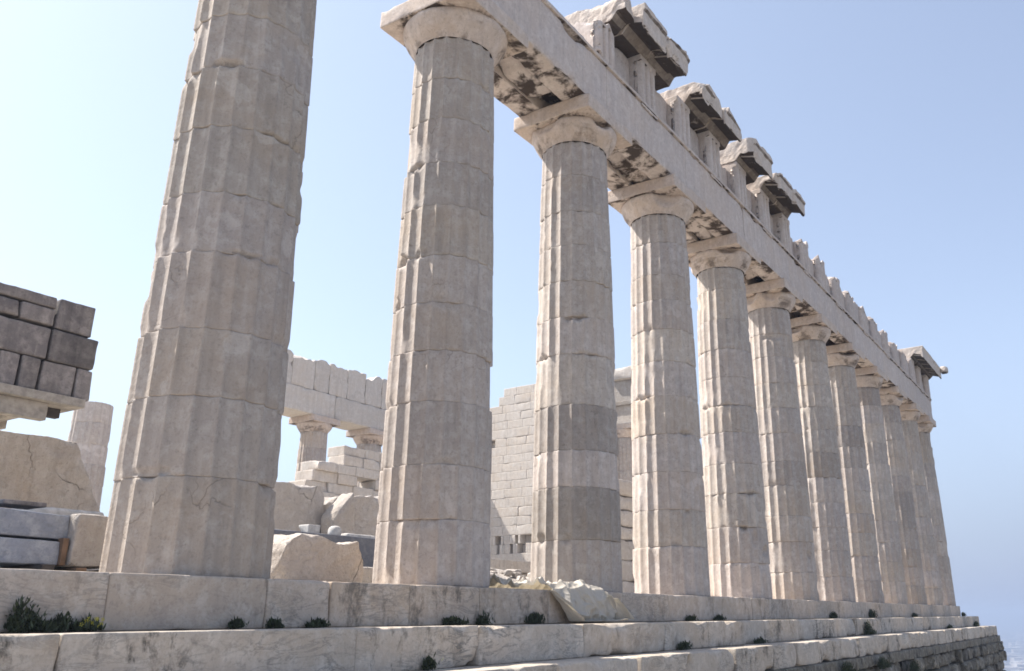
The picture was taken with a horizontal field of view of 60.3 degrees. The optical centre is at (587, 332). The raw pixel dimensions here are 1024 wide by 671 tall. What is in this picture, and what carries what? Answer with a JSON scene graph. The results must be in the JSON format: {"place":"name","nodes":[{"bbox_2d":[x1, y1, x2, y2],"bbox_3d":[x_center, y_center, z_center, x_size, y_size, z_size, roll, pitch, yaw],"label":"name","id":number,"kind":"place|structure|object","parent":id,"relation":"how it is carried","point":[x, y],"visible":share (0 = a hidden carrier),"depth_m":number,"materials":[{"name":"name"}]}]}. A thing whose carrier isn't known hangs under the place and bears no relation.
{"place":"outdoors","nodes":[
{"label":"outdoors","id":0,"kind":"place"},
{"bbox_2d":[0,382,85,429],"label":"beam","id":1,"kind":"structure","parent":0,"point":[16,402],"depth_m":12.85,"materials":[{"name":"beige stone"}]},
{"bbox_2d":[0,350,19,384],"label":"grey block","id":2,"kind":"structure","parent":1,"relation":"on","point":[9,361],"depth_m":12.62,"materials":[{"name":"stone"}]},
{"bbox_2d":[14,355,40,388],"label":"grey block","id":3,"kind":"structure","parent":1,"relation":"on","point":[27,371],"depth_m":12.83,"materials":[{"name":"stone"}]},
{"bbox_2d":[0,315,50,359],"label":"grey block","id":4,"kind":"structure","parent":3,"relation":"on","point":[20,338],"depth_m":12.86,"materials":[{"name":"stone"}]},
{"bbox_2d":[0,296,18,317],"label":"grey block","id":5,"kind":"structure","parent":4,"relation":"on","point":[8,307],"depth_m":12.77,"materials":[{"name":"stone"}]},
{"bbox_2d":[10,302,54,327],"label":"grey block","id":6,"kind":"structure","parent":4,"relation":"on","point":[31,313],"depth_m":13.07,"materials":[{"name":"stone"}]},
{"bbox_2d":[35,361,75,395],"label":"grey block","id":7,"kind":"structure","parent":1,"relation":"on","point":[55,378],"depth_m":13.17,"materials":[{"name":"stone"}]},
{"bbox_2d":[41,329,97,370],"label":"grey block","id":8,"kind":"structure","parent":7,"relation":"on","point":[72,350],"depth_m":13.42,"materials":[{"name":"stone"}]},
{"bbox_2d":[47,299,95,337],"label":"grey block","id":9,"kind":"structure","parent":8,"relation":"on","point":[70,317],"depth_m":13.57,"materials":[{"name":"stone"}]},
{"bbox_2d":[70,369,91,401],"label":"grey block","id":10,"kind":"structure","parent":1,"relation":"on","point":[81,384],"depth_m":13.49,"materials":[{"name":"stone"}]},
{"bbox_2d":[67,401,113,509],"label":"fluted column","id":11,"kind":"structure","parent":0,"point":[90,430],"depth_m":37.89,"materials":[{"name":"stone"}]},
{"bbox_2d":[289,445,381,497],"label":"ruined wall","id":12,"kind":"structure","parent":0,"point":[344,469],"depth_m":41.33,"materials":[{"name":"stone"}]},
{"bbox_2d":[321,493,354,533],"bbox_3d":[-6.613,5.678,23.279,0.556,2.848,0.977,-11,-21,29],"label":"stone block","id":13,"kind":"object","parent":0,"point":[339,512],"depth_m":23.29,"materials":[{"name":"stone"}]},
{"bbox_2d":[323,496,378,535],"bbox_3d":[-6.816,6.038,24.699,1.072,3.094,2.771,-11,-21,29],"label":"stone block","id":14,"kind":"object","parent":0,"point":[366,509],"depth_m":24.83,"materials":[{"name":"stone"}]},
{"bbox_2d":[0,0,1023,618],"label":"sky","id":15,"kind":"structure","parent":0,"point":[898,125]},
{"bbox_2d":[489,384,535,561],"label":"marble wall","id":16,"kind":"structure","parent":0,"point":[513,419],"depth_m":52.32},
{"bbox_2d":[620,510,632,527],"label":"stacked block","id":17,"kind":"structure","parent":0,"point":[626,517],"depth_m":36.01,"materials":[{"name":"stone"}]},
{"bbox_2d":[620,496,632,511],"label":"stacked block","id":18,"kind":"structure","parent":17,"relation":"on","point":[626,503],"depth_m":36.24,"materials":[{"name":"stone"}]},
{"bbox_2d":[619,479,631,497],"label":"stacked block","id":19,"kind":"structure","parent":18,"relation":"on","point":[625,488],"depth_m":36.35,"materials":[{"name":"stone"}]},
{"bbox_2d":[617,423,632,481],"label":"porch column","id":20,"kind":"structure","parent":19,"relation":"on","point":[624,464],"depth_m":51.02,"materials":[{"name":"stone"}]},
{"bbox_2d":[614,366,631,423],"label":"porch entablature","id":21,"kind":"structure","parent":20,"relation":"on","point":[623,383],"depth_m":51.82,"materials":[{"name":"stone"}]},
{"bbox_2d":[622,560,634,581],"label":"stacked block","id":22,"kind":"structure","parent":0,"point":[627,570],"depth_m":35.30,"materials":[{"name":"stone"}]},
{"bbox_2d":[621,540,634,560],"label":"stacked block","id":23,"kind":"structure","parent":22,"relation":"on","point":[627,547],"depth_m":35.54,"materials":[{"name":"stone"}]},
{"bbox_2d":[979,619,1023,636],"bbox_3d":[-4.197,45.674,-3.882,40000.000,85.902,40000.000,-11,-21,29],"label":"ground","id":24,"kind":"structure","parent":0,"point":[1003,622],"depth_m":10293.29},
{"bbox_2d":[996,625,1023,670],"bbox_3d":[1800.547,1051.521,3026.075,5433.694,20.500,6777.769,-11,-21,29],"label":"town","id":25,"kind":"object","parent":24,"relation":"on","point":[1013,645],"visible":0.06,"depth_m":2092.54},
{"bbox_3d":[-4.765,5.741,19.778,1.005,0.581,2.403,-11,-21,29],"label":"stone block","id":26,"kind":"object","parent":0,"visible":0},
{"bbox_2d":[274,529,374,566],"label":"stone slab","id":27,"kind":"structure","parent":26,"relation":"on","point":[366,547],"depth_m":18.49,"materials":[{"name":"grey stone"}]},
{"bbox_2d":[272,482,323,533],"bbox_3d":[-8.082,5.480,22.865,1.259,3.054,2.342,-11,-21,29],"label":"stone block","id":28,"kind":"object","parent":27,"relation":"on","point":[296,506],"depth_m":22.84,"materials":[{"name":"stone"}]},
{"bbox_3d":[-3.323,6.842,23.598,0.807,0.831,1.706,-11,-21,29],"label":"stone block","id":29,"kind":"object","parent":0,"visible":0},
{"bbox_2d":[490,558,530,573],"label":"stone slab","id":30,"kind":"structure","parent":29,"relation":"on","point":[524,567],"depth_m":24.55,"materials":[{"name":"stone"}]},
{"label":"temple floor","id":31,"kind":"structure","parent":0,"visible":0},
{"bbox_2d":[0,564,54,569],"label":"timber bearer","id":32,"kind":"object","parent":31,"relation":"on","point":[44,567],"visible":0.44,"depth_m":10.09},
{"bbox_2d":[0,537,59,566],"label":"stone slab","id":33,"kind":"structure","parent":32,"relation":"on","point":[17,552],"depth_m":10.06,"materials":[{"name":"grey stone"}]},
{"bbox_2d":[0,507,68,540],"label":"stone slab","id":34,"kind":"structure","parent":33,"relation":"on","point":[20,524],"depth_m":10.19,"materials":[{"name":"grey stone"}]},
{"bbox_2d":[0,499,46,509],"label":"stone slab","id":35,"kind":"object","parent":34,"relation":"on","point":[15,504],"depth_m":10.38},
{"bbox_2d":[0,430,99,511],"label":"stone block","id":36,"kind":"object","parent":35,"relation":"on","point":[50,471],"depth_m":15.18,"materials":[{"name":"stone"}]},
{"bbox_2d":[55,538,69,565],"bbox_3d":[-6.225,2.593,10.367,0.121,0.316,0.072,-11,-21,29],"label":"timber bearer","id":37,"kind":"object","parent":33,"relation":"on","point":[63,547],"visible":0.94,"depth_m":10.34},
{"bbox_2d":[12,507,103,570],"bbox_3d":[-7.206,2.894,11.701,0.806,1.027,1.007,-11,-21,29],"label":"stone block","id":38,"kind":"object","parent":31,"relation":"on","point":[57,511],"visible":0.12,"depth_m":11.56,"materials":[{"name":"white stone"}]},
{"bbox_2d":[54,568,86,570],"bbox_3d":[-6.422,2.960,10.594,1.002,0.198,0.134,-11,-21,29],"label":"timber bearer","id":39,"kind":"object","parent":31,"relation":"on","point":[72,569],"visible":0.24,"depth_m":10.39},
{"bbox_2d":[54,513,107,568],"bbox_3d":[-6.356,2.628,10.930,1.013,0.640,0.725,-11,-21,29],"label":"stone block","id":40,"kind":"object","parent":39,"relation":"on","point":[86,534],"depth_m":10.54,"materials":[{"name":"stone"}]},
{"bbox_2d":[289,414,340,480],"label":"fluted column","id":41,"kind":"structure","parent":31,"relation":"on","point":[314,430],"depth_m":48.65,"materials":[{"name":"stone"}]},
{"bbox_2d":[282,383,335,418],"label":"architrave beam","id":42,"kind":"structure","parent":41,"relation":"on","point":[301,401],"depth_m":48.30,"materials":[{"name":"stone"}]},
{"bbox_2d":[291,355,315,389],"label":"frieze backing block","id":43,"kind":"structure","parent":42,"relation":"on","point":[303,371],"depth_m":48.37,"materials":[{"name":"stone"}]},
{"bbox_2d":[313,360,330,393],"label":"frieze backing block","id":44,"kind":"structure","parent":42,"relation":"on","point":[322,374],"depth_m":49.47,"materials":[{"name":"stone"}]},
{"bbox_2d":[270,533,363,582],"bbox_3d":[-4.606,3.622,13.693,1.361,0.886,1.949,-11,-21,29],"label":"boulder","id":45,"kind":"object","parent":31,"relation":"on","point":[299,556],"visible":0.48,"depth_m":13.26,"materials":[{"name":"stone"}]},
{"bbox_2d":[346,428,383,486],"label":"fluted column","id":46,"kind":"structure","parent":31,"relation":"on","point":[371,439],"depth_m":52.28,"materials":[{"name":"stone"}]},
{"bbox_2d":[334,397,385,430],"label":"architrave beam","id":47,"kind":"structure","parent":46,"relation":"on","point":[352,415],"depth_m":51.50,"materials":[{"name":"stone"}]},
{"bbox_2d":[327,364,348,398],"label":"frieze backing block","id":48,"kind":"structure","parent":47,"relation":"on","point":[338,383],"depth_m":50.46,"materials":[{"name":"stone"}]},
{"bbox_2d":[346,370,365,403],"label":"frieze backing block","id":49,"kind":"structure","parent":47,"relation":"on","point":[356,380],"depth_m":51.65,"materials":[{"name":"stone"}]},
{"bbox_2d":[364,376,382,407],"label":"frieze backing block","id":50,"kind":"structure","parent":47,"relation":"on","point":[372,393],"depth_m":52.83,"materials":[{"name":"stone"}]},
{"bbox_3d":[12.618,14.217,32.088,1.382,0.645,42.036,-11,-21,29],"label":"foundation course","id":51,"kind":"object","parent":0,"visible":0},
{"bbox_3d":[12.101,13.475,31.479,1.323,0.616,42.592,-11,-21,29],"label":"foundation course","id":52,"kind":"object","parent":51,"relation":"on","visible":0},
{"bbox_2d":[977,661,1003,670],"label":"foundation course","id":53,"kind":"object","parent":52,"relation":"on","point":[999,666],"visible":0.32,"depth_m":46.33,"materials":[{"name":"stone"}]},
{"bbox_2d":[926,650,1006,670],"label":"foundation course","id":54,"kind":"object","parent":53,"relation":"on","point":[977,663],"visible":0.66,"depth_m":40.19,"materials":[{"name":"stone"}]},
{"bbox_2d":[852,641,1003,670],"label":"foundation course","id":55,"kind":"object","parent":54,"relation":"on","point":[937,661],"visible":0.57,"depth_m":34.75,"materials":[{"name":"stone"}]},
{"bbox_2d":[765,635,1000,670],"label":"foundation course","id":56,"kind":"object","parent":55,"relation":"on","point":[865,661],"visible":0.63,"depth_m":27.79,"materials":[{"name":"stone"}]},
{"bbox_2d":[418,626,997,670],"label":"marble step","id":57,"kind":"object","parent":56,"relation":"on","point":[769,656],"visible":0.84,"depth_m":18.19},
{"bbox_2d":[421,652,443,670],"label":"step plant","id":58,"kind":"object","parent":57,"relation":"on","point":[429,662],"visible":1,"depth_m":10.66,"materials":[{"name":"green plant"}]},
{"bbox_2d":[0,616,979,670],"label":"marble step","id":59,"kind":"object","parent":57,"relation":"on","point":[393,648],"visible":0.91,"depth_m":10.31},
{"bbox_2d":[3,594,48,632],"bbox_3d":[-4.848,2.440,7.614,0.279,0.321,0.322,-11,-21,29],"label":"step plant","id":60,"kind":"object","parent":59,"relation":"on","point":[30,621],"visible":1,"depth_m":7.59,"materials":[{"name":"green plant"}]},
{"bbox_2d":[36,610,90,632],"bbox_3d":[-4.690,2.585,7.851,0.263,0.190,0.425,-11,-21,29],"label":"step plant","id":61,"kind":"object","parent":59,"relation":"on","point":[60,624],"visible":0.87,"depth_m":7.84,"materials":[{"name":"green plant"}]},
{"bbox_2d":[68,612,105,631],"bbox_3d":[-4.564,2.651,8.040,0.274,0.180,0.310,-11,-21,29],"label":"step plant","id":62,"kind":"object","parent":59,"relation":"on","point":[94,625],"visible":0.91,"depth_m":8.04,"materials":[{"name":"green plant"}]},
{"bbox_2d":[227,616,248,628],"bbox_3d":[-3.712,3.088,9.354,0.304,0.148,0.156,-11,-21,29],"label":"step plant","id":63,"kind":"object","parent":59,"relation":"on","point":[235,623],"visible":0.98,"depth_m":9.35,"materials":[{"name":"green plant"}]},
{"bbox_2d":[305,616,330,627],"bbox_3d":[-3.127,3.402,10.313,0.285,0.134,0.369,-11,-21,29],"label":"step plant","id":64,"kind":"object","parent":59,"relation":"on","point":[317,622],"visible":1,"depth_m":10.28,"materials":[{"name":"green plant"}]},
{"bbox_2d":[442,615,468,624],"bbox_3d":[-1.823,4.059,12.391,0.283,0.150,0.545,-11,-21,29],"label":"step plant","id":65,"kind":"object","parent":59,"relation":"on","point":[453,620],"visible":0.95,"depth_m":12.30,"materials":[{"name":"green plant"}]},
{"bbox_2d":[524,612,547,623],"bbox_3d":[-0.780,4.559,14.041,0.304,0.203,0.511,-11,-21,29],"label":"step plant","id":66,"kind":"object","parent":59,"relation":"on","point":[535,618],"visible":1,"depth_m":13.99,"materials":[{"name":"green plant"}]},
{"bbox_3d":[-10.000,-0.420,11.322,1.286,0.486,2.785,-11,-21,29],"label":"grey block","id":67,"kind":"object","parent":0,"visible":0},
{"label":"grey block","id":68,"kind":"object","parent":67,"relation":"on","visible":0},
{"bbox_2d":[0,282,56,309],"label":"grey block","id":69,"kind":"object","parent":68,"relation":"on","point":[19,294],"depth_m":13.02,"materials":[{"name":"stone"}]},
{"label":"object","id":70,"kind":"structure","parent":0,"visible":0},
{"bbox_2d":[0,568,960,632],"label":"marble step","id":71,"kind":"object","parent":70,"relation":"on","point":[133,602],"visible":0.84,"depth_m":10.46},
{"bbox_2d":[99,0,316,578],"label":"fluted column","id":72,"kind":"structure","parent":71,"relation":"on","point":[195,477],"depth_m":10.46,"materials":[{"name":"stone"}]},
{"bbox_2d":[372,0,528,587],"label":"fluted column","id":73,"kind":"structure","parent":71,"relation":"on","point":[433,516],"depth_m":14.36,"materials":[{"name":"stone"}]},
{"bbox_2d":[493,0,607,116],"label":"architrave beam","id":74,"kind":"structure","parent":73,"relation":"on","point":[560,59],"depth_m":18.69,"materials":[{"name":"stone"}]},
{"bbox_2d":[573,20,614,68],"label":"triglyph block","id":75,"kind":"structure","parent":74,"relation":"on","point":[598,35],"depth_m":20.38,"materials":[{"name":"stone"}]},
{"bbox_2d":[489,573,634,621],"bbox_3d":[-1.042,4.622,15.225,2.288,0.765,3.700,-11,-21,29],"label":"plastic sheet","id":76,"kind":"object","parent":71,"relation":"on","point":[579,600],"visible":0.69,"depth_m":15.22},
{"bbox_2d":[514,93,631,592],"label":"fluted column","id":77,"kind":"structure","parent":71,"relation":"on","point":[576,141],"depth_m":17.97,"materials":[{"name":"stone"}]},
{"bbox_2d":[606,63,685,190],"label":"architrave beam","id":78,"kind":"structure","parent":77,"relation":"on","point":[655,150],"depth_m":22.08,"materials":[{"name":"stone"}]},
{"bbox_2d":[614,47,628,83],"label":"frieze slab","id":79,"kind":"structure","parent":78,"relation":"on","point":[621,60],"depth_m":21.82,"materials":[{"name":"stone"}]},
{"bbox_2d":[627,54,655,111],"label":"triglyph block","id":80,"kind":"structure","parent":78,"relation":"on","point":[642,72],"depth_m":22.15,"materials":[{"name":"stone"}]},
{"bbox_2d":[565,0,689,90],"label":"cornice block","id":81,"kind":"structure","parent":80,"relation":"on","point":[639,29],"depth_m":21.72,"materials":[{"name":"stone"}]},
{"bbox_2d":[655,90,666,122],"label":"frieze slab","id":82,"kind":"structure","parent":78,"relation":"on","point":[661,107],"depth_m":23.60,"materials":[{"name":"stone"}]},
{"bbox_2d":[608,173,710,595],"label":"fluted column","id":83,"kind":"structure","parent":71,"relation":"on","point":[670,552],"depth_m":21.49,"materials":[{"name":"stone"}]},
{"bbox_2d":[684,145,744,243],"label":"architrave beam","id":84,"kind":"structure","parent":83,"relation":"on","point":[723,215],"depth_m":25.52,"materials":[{"name":"stone"}]},
{"bbox_2d":[664,95,690,148],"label":"triglyph block","id":85,"kind":"structure","parent":84,"relation":"on","point":[677,116],"depth_m":23.90,"materials":[{"name":"stone"}]},
{"bbox_2d":[690,127,698,156],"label":"frieze slab","id":86,"kind":"structure","parent":84,"relation":"on","point":[694,140],"depth_m":25.40,"materials":[{"name":"stone"}]},
{"bbox_2d":[697,130,720,178],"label":"triglyph block","id":87,"kind":"structure","parent":84,"relation":"on","point":[709,152],"depth_m":25.65,"materials":[{"name":"stone"}]},
{"bbox_2d":[660,82,741,150],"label":"cornice block","id":88,"kind":"structure","parent":87,"relation":"on","point":[701,101],"depth_m":25.13,"materials":[{"name":"stone"}]},
{"bbox_2d":[687,232,771,598],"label":"fluted column","id":89,"kind":"structure","parent":71,"relation":"on","point":[737,541],"depth_m":25.02,"materials":[{"name":"stone"}]},
{"bbox_2d":[745,278,818,599],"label":"fluted column","id":90,"kind":"structure","parent":71,"relation":"on","point":[788,518],"depth_m":28.55,"materials":[{"name":"stone"}]},
{"bbox_2d":[741,205,789,284],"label":"architrave beam","id":91,"kind":"structure","parent":90,"relation":"on","point":[766,244],"depth_m":29.02,"materials":[{"name":"stone"}]},
{"bbox_2d":[721,161,747,207],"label":"triglyph block","id":92,"kind":"structure","parent":91,"relation":"on","point":[736,178],"depth_m":27.40,"materials":[{"name":"stone"}]},
{"bbox_2d":[719,138,772,184],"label":"cornice block","id":93,"kind":"structure","parent":92,"relation":"on","point":[751,157],"depth_m":27.65,"materials":[{"name":"stone"}]},
{"bbox_2d":[751,188,770,231],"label":"triglyph block","id":94,"kind":"structure","parent":91,"relation":"on","point":[760,205],"depth_m":29.15,"materials":[{"name":"stone"}]},
{"bbox_2d":[771,213,791,252],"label":"triglyph block","id":95,"kind":"structure","parent":91,"relation":"on","point":[781,222],"depth_m":30.91,"materials":[{"name":"stone"}]},
{"bbox_2d":[746,173,805,218],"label":"cornice block","id":96,"kind":"structure","parent":95,"relation":"on","point":[784,196],"depth_m":29.94,"materials":[{"name":"stone"}]},
{"bbox_2d":[762,252,825,318],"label":"architrave beam","id":97,"kind":"structure","parent":90,"relation":"on","point":[807,285],"depth_m":32.52,"materials":[{"name":"stone"}]},
{"bbox_2d":[793,239,809,271],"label":"triglyph block","id":98,"kind":"structure","parent":97,"relation":"on","point":[800,250],"depth_m":32.62,"materials":[{"name":"stone"}]},
{"bbox_2d":[790,313,855,601],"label":"fluted column","id":99,"kind":"structure","parent":71,"relation":"on","point":[811,334],"depth_m":32.05,"materials":[{"name":"stone"}]},
{"bbox_2d":[826,342,884,602],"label":"fluted column","id":100,"kind":"structure","parent":71,"relation":"on","point":[844,359],"depth_m":35.57,"materials":[{"name":"stone"}]},
{"bbox_2d":[823,289,854,345],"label":"architrave beam","id":101,"kind":"structure","parent":100,"relation":"on","point":[839,317],"depth_m":36.04,"materials":[{"name":"stone"}]},
{"bbox_2d":[811,255,826,289],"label":"triglyph block","id":102,"kind":"structure","parent":101,"relation":"on","point":[819,271],"depth_m":34.39,"materials":[{"name":"stone"}]},
{"bbox_2d":[827,277,841,304],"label":"triglyph block","id":103,"kind":"structure","parent":101,"relation":"on","point":[834,283],"depth_m":36.12,"materials":[{"name":"stone"}]},
{"bbox_2d":[853,319,878,368],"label":"architrave beam","id":104,"kind":"structure","parent":100,"relation":"on","point":[866,343],"depth_m":39.52,"materials":[{"name":"stone"}]},
{"bbox_2d":[842,291,854,318],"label":"triglyph block","id":105,"kind":"structure","parent":104,"relation":"on","point":[849,303],"depth_m":37.88,"materials":[{"name":"stone"}]},
{"bbox_2d":[855,366,907,603],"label":"fluted column","id":106,"kind":"structure","parent":71,"relation":"on","point":[870,380],"depth_m":39.06,"materials":[{"name":"stone"}]},
{"bbox_2d":[879,386,926,604],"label":"fluted column","id":107,"kind":"structure","parent":71,"relation":"on","point":[892,398],"depth_m":42.61,"materials":[{"name":"stone"}]},
{"bbox_2d":[877,344,898,387],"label":"architrave beam","id":108,"kind":"structure","parent":107,"relation":"on","point":[888,364],"depth_m":43.06,"materials":[{"name":"stone"}]},
{"bbox_2d":[867,316,878,343],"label":"triglyph block","id":109,"kind":"structure","parent":108,"relation":"on","point":[873,329],"depth_m":41.39,"materials":[{"name":"stone"}]},
{"bbox_2d":[897,365,916,403],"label":"architrave beam","id":110,"kind":"structure","parent":107,"relation":"on","point":[907,382],"depth_m":46.52,"materials":[{"name":"stone"}]},
{"bbox_2d":[899,403,942,604],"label":"fluted column","id":111,"kind":"structure","parent":71,"relation":"on","point":[911,413],"depth_m":46.13,"materials":[{"name":"stone"}]},
{"bbox_2d":[917,415,955,605],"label":"fluted column","id":112,"kind":"structure","parent":71,"relation":"on","point":[926,424],"depth_m":49.14,"materials":[{"name":"stone"}]},
{"bbox_2d":[915,383,932,417],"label":"architrave beam","id":113,"kind":"structure","parent":112,"relation":"on","point":[923,398],"depth_m":49.96,"materials":[{"name":"stone"}]},
{"bbox_2d":[921,374,930,397],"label":"triglyph block","id":114,"kind":"structure","parent":113,"relation":"on","point":[925,382],"depth_m":51.82,"materials":[{"name":"stone"}]},
{"bbox_2d":[897,346,947,379],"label":"cornice block","id":115,"kind":"structure","parent":114,"relation":"on","point":[924,361],"depth_m":49.93,"materials":[{"name":"stone"}]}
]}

